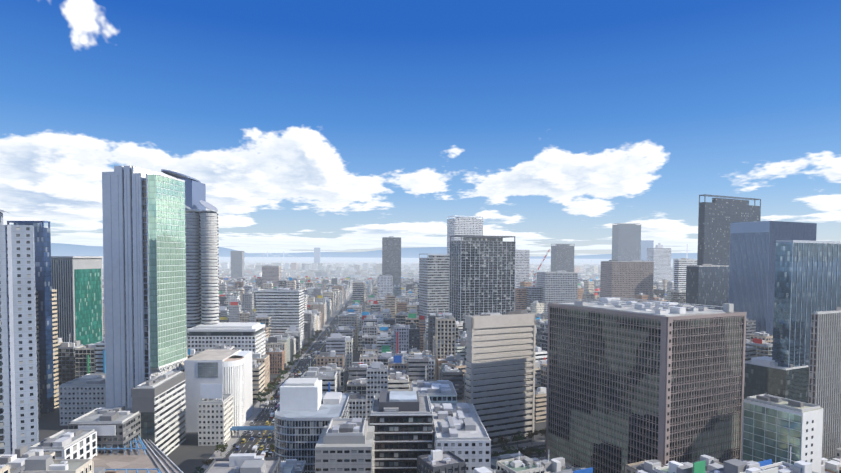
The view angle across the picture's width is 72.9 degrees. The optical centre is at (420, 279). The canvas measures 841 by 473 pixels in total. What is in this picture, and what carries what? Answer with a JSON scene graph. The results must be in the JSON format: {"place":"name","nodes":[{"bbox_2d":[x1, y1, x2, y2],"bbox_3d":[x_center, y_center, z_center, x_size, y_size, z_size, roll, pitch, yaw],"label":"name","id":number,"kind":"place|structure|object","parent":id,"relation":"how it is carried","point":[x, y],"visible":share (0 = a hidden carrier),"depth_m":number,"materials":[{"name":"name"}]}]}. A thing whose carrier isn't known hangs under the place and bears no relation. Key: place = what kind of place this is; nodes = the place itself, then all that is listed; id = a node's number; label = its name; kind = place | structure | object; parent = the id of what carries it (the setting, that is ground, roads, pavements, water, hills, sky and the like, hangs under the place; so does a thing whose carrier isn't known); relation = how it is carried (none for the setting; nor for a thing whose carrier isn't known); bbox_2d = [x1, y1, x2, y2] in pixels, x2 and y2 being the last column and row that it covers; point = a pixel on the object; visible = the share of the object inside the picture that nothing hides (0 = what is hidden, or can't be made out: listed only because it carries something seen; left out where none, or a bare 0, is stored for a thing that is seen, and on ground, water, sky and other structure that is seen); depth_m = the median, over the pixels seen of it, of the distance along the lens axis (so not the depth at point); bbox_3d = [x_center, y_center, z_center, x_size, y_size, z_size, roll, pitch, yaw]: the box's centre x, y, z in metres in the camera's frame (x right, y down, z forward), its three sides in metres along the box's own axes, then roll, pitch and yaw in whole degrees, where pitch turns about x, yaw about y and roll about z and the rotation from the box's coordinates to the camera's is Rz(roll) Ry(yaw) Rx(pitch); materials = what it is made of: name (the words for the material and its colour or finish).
{"place":"outdoors","nodes":[
{"label":"outdoors","id":0,"kind":"place"},
{"bbox_2d":[7,221,53,413],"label":"skyscraper","id":1,"kind":"structure","parent":0,"point":[42,249],"depth_m":441.45,"materials":[{"name":"blue glass"}]},
{"bbox_2d":[51,243,697,258],"bbox_3d":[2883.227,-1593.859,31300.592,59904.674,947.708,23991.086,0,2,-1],"label":"mountains","id":2,"kind":"structure","parent":0,"point":[59,249],"depth_m":33527.41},
{"bbox_2d":[0,0,840,255],"label":"sky","id":3,"kind":"structure","parent":0,"point":[307,125],"materials":[{"name":"blue"}]},
{"bbox_2d":[38,257,834,472],"bbox_3d":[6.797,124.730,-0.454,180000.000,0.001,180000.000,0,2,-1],"label":"ground","id":4,"kind":"structure","parent":0,"point":[188,455],"depth_m":419.95,"materials":[{"name":"grey concrete"}]},
{"bbox_2d":[0,209,38,454],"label":"building slab","id":5,"kind":"structure","parent":4,"relation":"on","point":[18,391],"depth_m":287.77,"materials":[{"name":"paint"}]},
{"bbox_2d":[35,289,58,413],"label":"high-rise building","id":6,"kind":"structure","parent":4,"relation":"on","point":[55,347],"depth_m":458.03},
{"bbox_2d":[27,429,96,458],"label":"building","id":7,"kind":"structure","parent":4,"relation":"on","point":[73,444],"depth_m":291.67,"materials":[{"name":"paint"}]},
{"bbox_2d":[51,256,102,345],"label":"green glass tower","id":8,"kind":"structure","parent":4,"relation":"on","point":[76,282],"depth_m":516.17,"materials":[{"name":"glass"}]},
{"bbox_2d":[59,373,105,425],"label":"office building","id":9,"kind":"structure","parent":4,"relation":"on","point":[82,395],"depth_m":412.86,"materials":[{"name":"paint"}]},
{"bbox_2d":[68,406,140,453],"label":"office building","id":10,"kind":"structure","parent":4,"relation":"on","point":[117,427],"depth_m":314.92,"materials":[{"name":"paint"}]},
{"bbox_2d":[92,436,183,472],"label":"station hall","id":11,"kind":"structure","parent":4,"relation":"on","point":[146,456],"depth_m":302.18,"materials":[{"name":"paint"}]},
{"bbox_2d":[102,166,187,407],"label":"skyscraper","id":12,"kind":"structure","parent":4,"relation":"on","point":[144,252],"depth_m":394.39,"materials":[{"name":"glass"}]},
{"bbox_2d":[131,370,185,455],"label":"office building","id":13,"kind":"structure","parent":4,"relation":"on","point":[158,402],"depth_m":348.07,"materials":[{"name":"paint"}]},
{"bbox_2d":[161,169,218,335],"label":"skyscraper","id":14,"kind":"structure","parent":4,"relation":"on","point":[202,264],"depth_m":549.69,"materials":[{"name":"paint"}]},
{"bbox_2d":[198,384,233,445],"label":"office building","id":15,"kind":"structure","parent":4,"relation":"on","point":[215,414],"depth_m":370.74,"materials":[{"name":"paint"}]},
{"bbox_2d":[184,349,252,431],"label":"building","id":16,"kind":"structure","parent":4,"relation":"on","point":[230,370],"depth_m":400.87,"materials":[{"name":"paint"}]},
{"bbox_2d":[187,322,264,354],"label":"white building","id":17,"kind":"structure","parent":4,"relation":"on","point":[246,336],"depth_m":533.75,"materials":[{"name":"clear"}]},
{"bbox_2d":[231,251,244,278],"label":"tower","id":18,"kind":"structure","parent":4,"relation":"on","point":[237,264],"depth_m":2080.95,"materials":[{"name":"grey concrete"}]},
{"bbox_2d":[230,426,274,437],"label":"footbridge","id":19,"kind":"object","parent":4,"relation":"on","point":[238,428],"visible":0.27,"depth_m":387.25,"materials":[{"name":"paint"}]},
{"bbox_2d":[262,265,281,288],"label":"high-rise building","id":20,"kind":"structure","parent":4,"relation":"on","point":[272,273],"depth_m":1486.90,"materials":[{"name":"paint"}]},
{"bbox_2d":[198,292,352,472],"bbox_3d":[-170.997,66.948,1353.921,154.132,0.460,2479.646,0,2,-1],"label":"boulevard","id":21,"kind":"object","parent":4,"relation":"on","point":[260,408],"visible":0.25,"depth_m":455.37,"materials":[{"name":"grey asphalt"}]},
{"bbox_2d":[193,466,205,472],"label":"tree","id":22,"kind":"object","parent":21,"relation":"on","point":[201,470],"visible":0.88,"depth_m":313.09,"materials":[{"name":"green plant"}]},
{"bbox_2d":[202,458,213,465],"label":"tree","id":23,"kind":"object","parent":21,"relation":"on","point":[207,462],"visible":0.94,"depth_m":325.87,"materials":[{"name":"green plant"}]},
{"bbox_2d":[214,442,227,451],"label":"tree","id":24,"kind":"object","parent":21,"relation":"on","point":[222,447],"visible":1,"depth_m":351.08,"materials":[{"name":"green plant"}]},
{"bbox_2d":[251,445,257,452],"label":"vehicle","id":25,"kind":"object","parent":21,"relation":"on","point":[254,448],"visible":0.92,"depth_m":358.27,"materials":[{"name":"paint"}]},
{"bbox_2d":[256,394,266,401],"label":"tree","id":26,"kind":"object","parent":21,"relation":"on","point":[260,399],"visible":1,"depth_m":461.86,"materials":[{"name":"green plant"}]},
{"bbox_2d":[258,391,269,401],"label":"tree","id":27,"kind":"object","parent":21,"relation":"on","point":[264,394],"visible":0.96,"depth_m":479.45,"materials":[{"name":"green plant"}]},
{"bbox_2d":[265,447,274,456],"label":"tree","id":28,"kind":"object","parent":21,"relation":"on","point":[272,454],"visible":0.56,"depth_m":341.80,"materials":[{"name":"green plant"}]},
{"bbox_2d":[267,382,277,393],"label":"tree","id":29,"kind":"object","parent":21,"relation":"on","point":[271,386],"visible":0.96,"depth_m":509.87,"materials":[{"name":"green plant"}]},
{"bbox_2d":[269,379,279,385],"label":"tree","id":30,"kind":"object","parent":21,"relation":"on","point":[272,383],"visible":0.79,"depth_m":522.02,"materials":[{"name":"green plant"}]},
{"bbox_2d":[279,369,287,374],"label":"tree","id":31,"kind":"object","parent":21,"relation":"on","point":[282,371],"visible":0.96,"depth_m":569.78,"materials":[{"name":"green plant"}]},
{"bbox_2d":[223,251,333,259],"bbox_3d":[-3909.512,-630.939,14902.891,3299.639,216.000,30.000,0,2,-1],"label":"buildings","id":32,"kind":"structure","parent":4,"relation":"on","point":[290,257],"depth_m":14903.57,"materials":[{"name":"paint"}]},
{"bbox_2d":[256,288,303,343],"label":"office building","id":33,"kind":"structure","parent":4,"relation":"on","point":[283,308],"depth_m":762.50,"materials":[{"name":"paint"}]},
{"bbox_2d":[274,378,348,472],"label":"office building","id":34,"kind":"structure","parent":4,"relation":"on","point":[307,411],"depth_m":296.12,"materials":[{"name":"paint"}]},
{"bbox_2d":[314,248,319,268],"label":"blue tower","id":35,"kind":"structure","parent":4,"relation":"on","point":[317,255],"depth_m":4176.10,"materials":[{"name":"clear glass"}]},
{"bbox_2d":[315,418,374,472],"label":"building","id":36,"kind":"structure","parent":4,"relation":"on","point":[345,445],"depth_m":237.31,"materials":[{"name":"white concrete"}]},
{"bbox_2d":[378,275,391,298],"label":"white tower","id":37,"kind":"structure","parent":4,"relation":"on","point":[384,285],"depth_m":1194.27,"materials":[{"name":"paint"}]},
{"bbox_2d":[382,236,400,287],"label":"residential tower","id":38,"kind":"structure","parent":4,"relation":"on","point":[391,255],"depth_m":1491.49,"materials":[{"name":"paint"}]},
{"bbox_2d":[370,391,432,472],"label":"office building","id":39,"kind":"structure","parent":4,"relation":"on","point":[401,422],"depth_m":267.39,"materials":[{"name":"grey concrete"}]},
{"bbox_2d":[0,262,840,472],"bbox_3d":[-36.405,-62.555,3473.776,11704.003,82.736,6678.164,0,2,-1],"label":"city blocks","id":40,"kind":"structure","parent":4,"relation":"on","point":[398,340],"depth_m":519.83,"materials":[{"name":"paint"}]},
{"bbox_2d":[411,380,456,402],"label":"pale green building","id":41,"kind":"structure","parent":4,"relation":"on","point":[440,391],"depth_m":339.62,"materials":[{"name":"paint"}]},
{"bbox_2d":[419,254,449,318],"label":"high-rise building","id":42,"kind":"structure","parent":4,"relation":"on","point":[433,282],"depth_m":823.30,"materials":[{"name":"paint"}]},
{"bbox_2d":[431,403,490,472],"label":"white building","id":43,"kind":"structure","parent":4,"relation":"on","point":[459,430],"depth_m":268.18,"materials":[{"name":"paint"}]},
{"bbox_2d":[447,216,482,253],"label":"white residential tower","id":44,"kind":"structure","parent":4,"relation":"on","point":[467,225],"depth_m":1054.98,"materials":[{"name":"paint"}]},
{"bbox_2d":[449,235,515,322],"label":"residential tower","id":45,"kind":"structure","parent":4,"relation":"on","point":[481,274],"depth_m":730.02,"materials":[{"name":"paint"}]},
{"bbox_2d":[465,310,535,445],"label":"striped office building","id":46,"kind":"structure","parent":4,"relation":"on","point":[500,374],"depth_m":374.57,"materials":[{"name":"paint"}]},
{"bbox_2d":[515,249,529,287],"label":"pale tower","id":47,"kind":"structure","parent":4,"relation":"on","point":[522,258],"depth_m":1156.17,"materials":[{"name":"paint"}]},
{"bbox_2d":[524,287,541,308],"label":"building","id":48,"kind":"structure","parent":4,"relation":"on","point":[534,294],"depth_m":939.81,"materials":[{"name":"grey concrete"}]},
{"bbox_2d":[537,270,577,312],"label":"tower block","id":49,"kind":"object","parent":4,"relation":"on","point":[558,286],"visible":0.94,"depth_m":935.76,"materials":[{"name":"paint"}]},
{"bbox_2d":[551,244,573,271],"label":"residential tower","id":50,"kind":"structure","parent":4,"relation":"on","point":[562,256],"depth_m":1658.35,"materials":[{"name":"paint"}]},
{"bbox_2d":[612,223,640,260],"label":"high-rise building","id":51,"kind":"structure","parent":4,"relation":"on","point":[626,241],"depth_m":1863.37,"materials":[{"name":"paint"}]},
{"bbox_2d":[600,260,653,302],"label":"brown tower block","id":52,"kind":"structure","parent":4,"relation":"on","point":[627,279],"depth_m":1011.07,"materials":[{"name":"paint"}]},
{"bbox_2d":[546,297,746,472],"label":"dark glass office","id":53,"kind":"structure","parent":4,"relation":"on","point":[632,381],"depth_m":295.52,"materials":[{"name":"paint"},{"name":"glass"}]},
{"bbox_2d":[640,240,653,260],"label":"blue tower","id":54,"kind":"structure","parent":4,"relation":"on","point":[645,244],"depth_m":2314.83,"materials":[{"name":"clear glass"}]},
{"bbox_2d":[647,243,670,281],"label":"high-rise building","id":55,"kind":"structure","parent":4,"relation":"on","point":[659,255],"depth_m":1512.50,"materials":[{"name":"paint"}]},
{"bbox_2d":[672,258,689,278],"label":"tower slab","id":56,"kind":"structure","parent":4,"relation":"on","point":[673,265],"depth_m":2652.77,"materials":[{"name":"grey concrete"}]},
{"bbox_2d":[674,258,696,299],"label":"high-rise building","id":57,"kind":"structure","parent":4,"relation":"on","point":[681,265],"depth_m":1009.73,"materials":[{"name":"paint"}]},
{"bbox_2d":[686,264,728,309],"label":"building","id":58,"kind":"structure","parent":4,"relation":"on","point":[707,284],"depth_m":775.18,"materials":[{"name":"glass"}]},
{"bbox_2d":[697,194,760,265],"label":"skyscraper","id":59,"kind":"structure","parent":4,"relation":"on","point":[717,217],"depth_m":836.43,"materials":[{"name":"glass"}]},
{"bbox_2d":[728,221,816,334],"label":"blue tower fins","id":60,"kind":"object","parent":4,"relation":"on","point":[752,268],"visible":0.52,"depth_m":626.79,"materials":[{"name":"blue glass"}]},
{"bbox_2d":[744,356,808,402],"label":"office building","id":61,"kind":"structure","parent":4,"relation":"on","point":[766,375],"depth_m":445.27,"materials":[{"name":"glass"}]},
{"bbox_2d":[741,394,822,472],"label":"office building","id":62,"kind":"structure","parent":4,"relation":"on","point":[775,428],"depth_m":272.56,"materials":[{"name":"glass"}]},
{"bbox_2d":[772,240,840,367],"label":"skyscraper","id":63,"kind":"structure","parent":4,"relation":"on","point":[807,279],"depth_m":449.85,"materials":[{"name":"glass"}]},
{"bbox_2d":[808,307,840,457],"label":"building piers","id":64,"kind":"structure","parent":4,"relation":"on","point":[824,391],"depth_m":352.61,"materials":[{"name":"paint"}]},
{"bbox_2d":[491,440,546,460],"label":"cross street","id":65,"kind":"structure","parent":0,"point":[540,444],"depth_m":369.51,"materials":[{"name":"grey asphalt"}]},
{"bbox_2d":[491,451,504,456],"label":"tree","id":66,"kind":"object","parent":65,"relation":"on","point":[495,454],"visible":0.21,"depth_m":334.85,"materials":[{"name":"green plant"}]},
{"bbox_2d":[497,435,509,449],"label":"tree","id":67,"kind":"object","parent":65,"relation":"on","point":[504,441],"visible":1,"depth_m":366.18,"materials":[{"name":"green plant"}]},
{"bbox_2d":[501,445,518,453],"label":"tree","id":68,"kind":"object","parent":65,"relation":"on","point":[509,451],"visible":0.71,"depth_m":340.36,"materials":[{"name":"green plant"}]},
{"bbox_2d":[511,430,524,446],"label":"tree","id":69,"kind":"object","parent":65,"relation":"on","point":[517,437],"visible":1,"depth_m":371.05,"materials":[{"name":"green plant"}]},
{"bbox_2d":[518,446,532,455],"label":"tree","id":70,"kind":"object","parent":65,"relation":"on","point":[520,448],"visible":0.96,"depth_m":343.51,"materials":[{"name":"green plant"}]},
{"bbox_2d":[526,429,538,437],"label":"tree","id":71,"kind":"object","parent":65,"relation":"on","point":[531,434],"visible":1,"depth_m":376.25,"materials":[{"name":"green plant"}]},
{"bbox_2d":[531,447,544,458],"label":"tree","id":72,"kind":"object","parent":65,"relation":"on","point":[538,451],"visible":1,"depth_m":347.68,"materials":[{"name":"green plant"}]},
{"bbox_2d":[537,428,545,441],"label":"tree","id":73,"kind":"object","parent":65,"relation":"on","point":[542,431],"visible":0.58,"depth_m":381.65,"materials":[{"name":"green plant"}]},
{"bbox_2d":[528,250,549,286],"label":"crane","id":74,"kind":"object","parent":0,"point":[538,267],"visible":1,"depth_m":951.25,"materials":[{"name":"paint"}]}
]}

